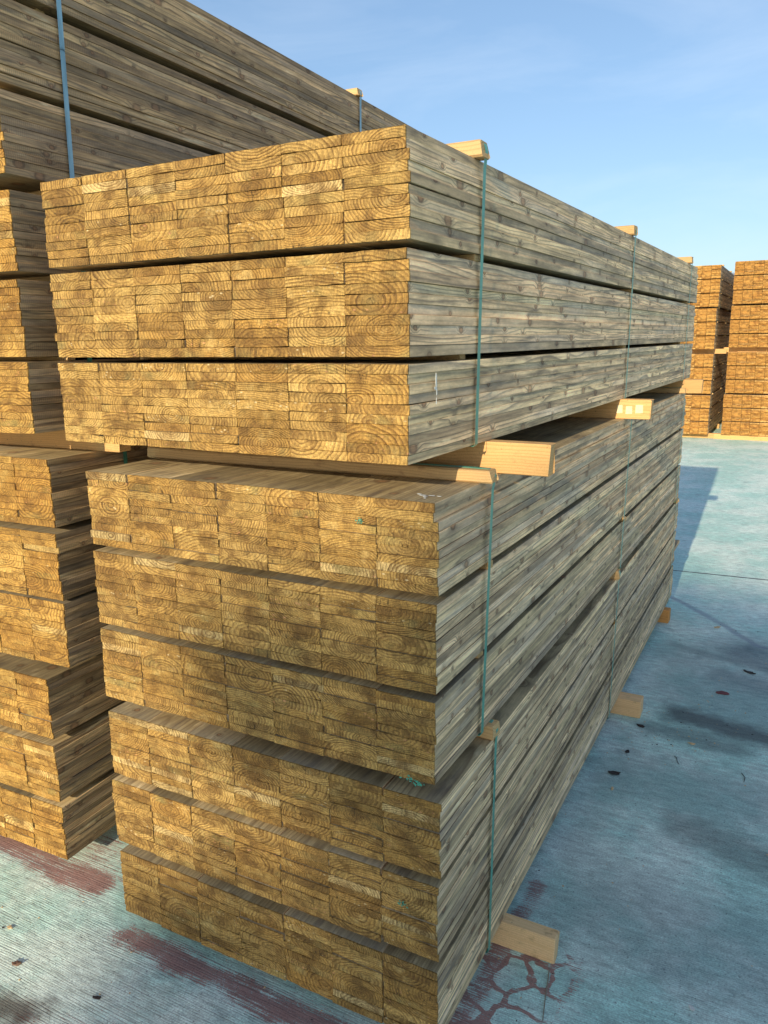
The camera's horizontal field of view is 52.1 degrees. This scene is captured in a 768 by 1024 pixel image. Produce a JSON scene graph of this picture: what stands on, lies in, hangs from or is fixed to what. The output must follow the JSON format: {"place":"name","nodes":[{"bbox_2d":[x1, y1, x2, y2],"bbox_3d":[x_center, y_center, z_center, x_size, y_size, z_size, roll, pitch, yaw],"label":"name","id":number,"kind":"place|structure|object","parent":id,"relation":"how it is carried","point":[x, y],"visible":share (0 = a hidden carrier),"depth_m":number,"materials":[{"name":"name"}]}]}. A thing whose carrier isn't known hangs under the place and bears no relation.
{"place":"outdoors","nodes":[
{"label":"outdoors","id":0,"kind":"place"},
{"bbox_2d":[0,421,767,1023],"bbox_3d":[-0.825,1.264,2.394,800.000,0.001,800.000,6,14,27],"label":"ground","id":1,"kind":"structure","parent":0,"point":[638,845],"depth_m":2.55,"materials":[{"name":"concrete"}]},
{"bbox_2d":[12,960,21,965],"bbox_3d":[-1.053,1.293,2.252,0.029,0.009,0.018,-4,13,-14],"label":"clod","id":2,"kind":"object","parent":1,"relation":"on","point":[16,963],"visible":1,"depth_m":2.25,"materials":[{"name":"brown soil"}]},
{"bbox_2d":[491,913,559,963],"bbox_3d":[-0.073,1.183,2.525,1.280,0.082,0.044,6,14,27],"label":"timber bearer","id":3,"kind":"object","parent":1,"relation":"on","point":[529,938],"visible":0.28,"depth_m":2.25,"materials":[{"name":"brown wood"}]},
{"bbox_2d":[542,969,549,1020],"bbox_3d":[0.439,1.303,2.125,0.004,0.004,0.178,3,13,17],"label":"twig","id":4,"kind":"object","parent":1,"relation":"on","point":[546,993],"visible":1,"depth_m":2.13,"materials":[{"name":"wood"}]},
{"bbox_2d":[610,692,643,717],"bbox_3d":[0.664,0.859,3.953,1.226,0.082,0.083,6,14,27],"label":"timber bearer","id":5,"kind":"object","parent":1,"relation":"on","point":[629,704],"visible":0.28,"depth_m":3.67,"materials":[{"name":"brown wood"}]},
{"bbox_2d":[657,607,670,622],"bbox_3d":[1.260,0.591,5.133,1.158,0.082,0.068,6,14,27],"label":"timber bearer","id":6,"kind":"object","parent":1,"relation":"on","point":[665,616],"visible":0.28,"depth_m":4.86,"materials":[{"name":"orange wood"}]},
{"bbox_2d":[108,498,679,1023],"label":"timber pack","id":7,"kind":"object","parent":6,"relation":"on","point":[376,896],"visible":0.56,"depth_m":2.06,"materials":[{"name":"brown wood"}]},
{"bbox_2d":[85,387,685,786],"bbox_3d":[0.513,-0.114,3.444,1.068,0.678,3.614,6,14,28],"label":"timber pack","id":8,"kind":"object","parent":7,"relation":"on","point":[413,621],"visible":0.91,"depth_m":1.92,"materials":[{"name":"brown wood"}]},
{"bbox_2d":[416,439,555,476],"bbox_3d":[-0.149,-0.182,2.182,1.261,0.078,0.047,6,14,27],"label":"timber bearer","id":9,"kind":"object","parent":8,"relation":"on","point":[529,458],"visible":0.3,"depth_m":1.92,"materials":[{"name":"beige wood"}]},
{"bbox_2d":[564,398,654,419],"bbox_3d":[0.531,-0.468,3.442,1.243,0.078,0.064,6,14,27],"label":"timber bearer","id":10,"kind":"object","parent":8,"relation":"on","point":[626,408],"visible":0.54,"depth_m":3.18,"materials":[{"name":"beige wood"}]},
{"bbox_2d":[40,124,697,464],"bbox_3d":[0.505,-0.828,3.334,1.053,0.676,3.728,6,14,28],"label":"timber pack","id":11,"kind":"object","parent":10,"relation":"on","point":[404,294],"visible":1,"depth_m":1.77,"materials":[{"name":"brown wood"}]},
{"bbox_2d":[661,379,703,392],"bbox_3d":[1.284,-0.781,4.820,1.261,0.078,0.062,6,14,27],"label":"timber bearer","id":12,"kind":"object","parent":8,"relation":"on","point":[692,385],"visible":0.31,"depth_m":4.54,"materials":[{"name":"beige wood"}]},
{"bbox_2d":[682,433,713,437],"bbox_3d":[5.221,-1.362,13.773,1.176,0.084,0.082,6,14,27],"label":"timber bearer","id":13,"kind":"object","parent":1,"relation":"on","point":[709,435],"visible":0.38,"depth_m":13.60,"materials":[{"name":"beige wood"}]},
{"bbox_2d":[716,691,728,694],"bbox_3d":[1.679,0.896,3.894,0.066,0.008,0.034,4,13,22],"label":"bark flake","id":14,"kind":"object","parent":1,"relation":"on","point":[722,692],"visible":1,"depth_m":3.89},
{"bbox_2d":[713,433,767,440],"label":"timber bearer","id":15,"kind":"object","parent":1,"relation":"on","point":[738,437],"visible":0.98,"depth_m":13.27,"materials":[{"name":"beige wood"}]},
{"bbox_2d":[721,393,767,435],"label":"timber pack","id":16,"kind":"object","parent":15,"relation":"on","point":[745,413],"visible":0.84,"depth_m":13.12,"materials":[{"name":"brown wood"}]},
{"bbox_2d":[725,352,767,393],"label":"timber pack","id":17,"kind":"object","parent":16,"relation":"on","point":[746,372],"visible":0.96,"depth_m":12.99,"materials":[{"name":"brown wood"}]},
{"bbox_2d":[724,347,767,351],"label":"timber bearer","id":18,"kind":"object","parent":17,"relation":"on","point":[747,349],"visible":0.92,"depth_m":13.11,"materials":[{"name":"brown wood"}]},
{"bbox_2d":[729,304,767,346],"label":"timber pack","id":19,"kind":"object","parent":18,"relation":"on","point":[748,325],"visible":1,"depth_m":12.84,"materials":[{"name":"brown wood"}]},
{"bbox_2d":[732,260,767,304],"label":"timber pack","id":20,"kind":"object","parent":19,"relation":"on","point":[750,285],"visible":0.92,"depth_m":12.68,"materials":[{"name":"brown wood"}]},
{"bbox_2d":[186,0,767,272],"label":"sky","id":21,"kind":"structure","parent":0,"point":[651,116],"materials":[{"name":"blue"}]},
{"bbox_2d":[608,771,620,774],"bbox_3d":[0.936,1.059,3.193,0.052,0.010,0.030,3,13,16],"label":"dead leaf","id":22,"kind":"object","parent":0,"point":[614,772],"visible":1,"depth_m":3.19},
{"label":"timber bearer","id":23,"kind":"object","parent":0,"visible":0},
{"bbox_2d":[0,190,139,433],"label":"timber pack","id":24,"kind":"object","parent":23,"relation":"on","point":[31,398],"visible":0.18,"depth_m":2.10,"materials":[{"name":"brown wood"}]},
{"bbox_2d":[0,0,412,191],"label":"timber pack","id":25,"kind":"object","parent":24,"relation":"on","point":[90,87],"visible":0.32,"depth_m":2.36,"materials":[{"name":"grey wood"}]},
{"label":"timber bearer","id":26,"kind":"object","parent":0,"visible":0},
{"bbox_2d":[0,652,125,859],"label":"timber pack","id":27,"kind":"object","parent":26,"relation":"on","point":[58,773],"visible":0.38,"depth_m":2.62,"materials":[{"name":"brown wood"}]},
{"bbox_2d":[0,444,152,667],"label":"timber pack","id":28,"kind":"object","parent":27,"relation":"on","point":[49,610],"visible":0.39,"depth_m":2.34,"materials":[{"name":"brown wood"}]},
{"bbox_2d":[0,430,130,451],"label":"timber bearer","id":29,"kind":"object","parent":28,"relation":"on","point":[54,439],"visible":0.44,"depth_m":2.45,"materials":[{"name":"brown wood"}]},
{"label":"timber bearer","id":30,"kind":"object","parent":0,"visible":0},
{"bbox_2d":[680,307,731,348],"bbox_3d":[5.876,-3.441,14.781,1.045,0.684,3.734,6,14,27],"label":"timber pack","id":31,"kind":"object","parent":30,"relation":"on","point":[711,327],"visible":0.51,"depth_m":13.09,"materials":[{"name":"brown wood"}]},
{"bbox_2d":[688,265,734,311],"bbox_3d":[5.903,-4.119,14.666,1.043,0.684,3.737,6,14,27],"label":"timber pack","id":32,"kind":"object","parent":31,"relation":"on","point":[715,285],"visible":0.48,"depth_m":12.97,"materials":[{"name":"brown wood"}]},
{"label":"timber bearer","id":33,"kind":"object","parent":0,"visible":0},
{"bbox_2d":[681,384,725,433],"bbox_3d":[5.909,-2.058,15.116,1.045,0.684,3.736,6,14,27],"label":"timber pack","id":34,"kind":"object","parent":33,"relation":"on","point":[704,414],"visible":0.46,"depth_m":13.43,"materials":[{"name":"brown wood"}]},
{"bbox_2d":[686,352,727,393],"bbox_3d":[5.905,-2.729,14.977,1.041,0.684,3.738,6,14,27],"label":"timber pack","id":35,"kind":"object","parent":34,"relation":"on","point":[710,370],"visible":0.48,"depth_m":13.26,"materials":[{"name":"brown wood"}]},
{"bbox_2d":[692,349,726,353],"bbox_3d":[5.249,-2.766,13.521,1.208,0.081,0.072,6,14,27],"label":"timber bearer","id":36,"kind":"object","parent":35,"relation":"on","point":[709,351],"visible":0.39,"depth_m":13.34,"materials":[{"name":"brown wood"}]}
]}

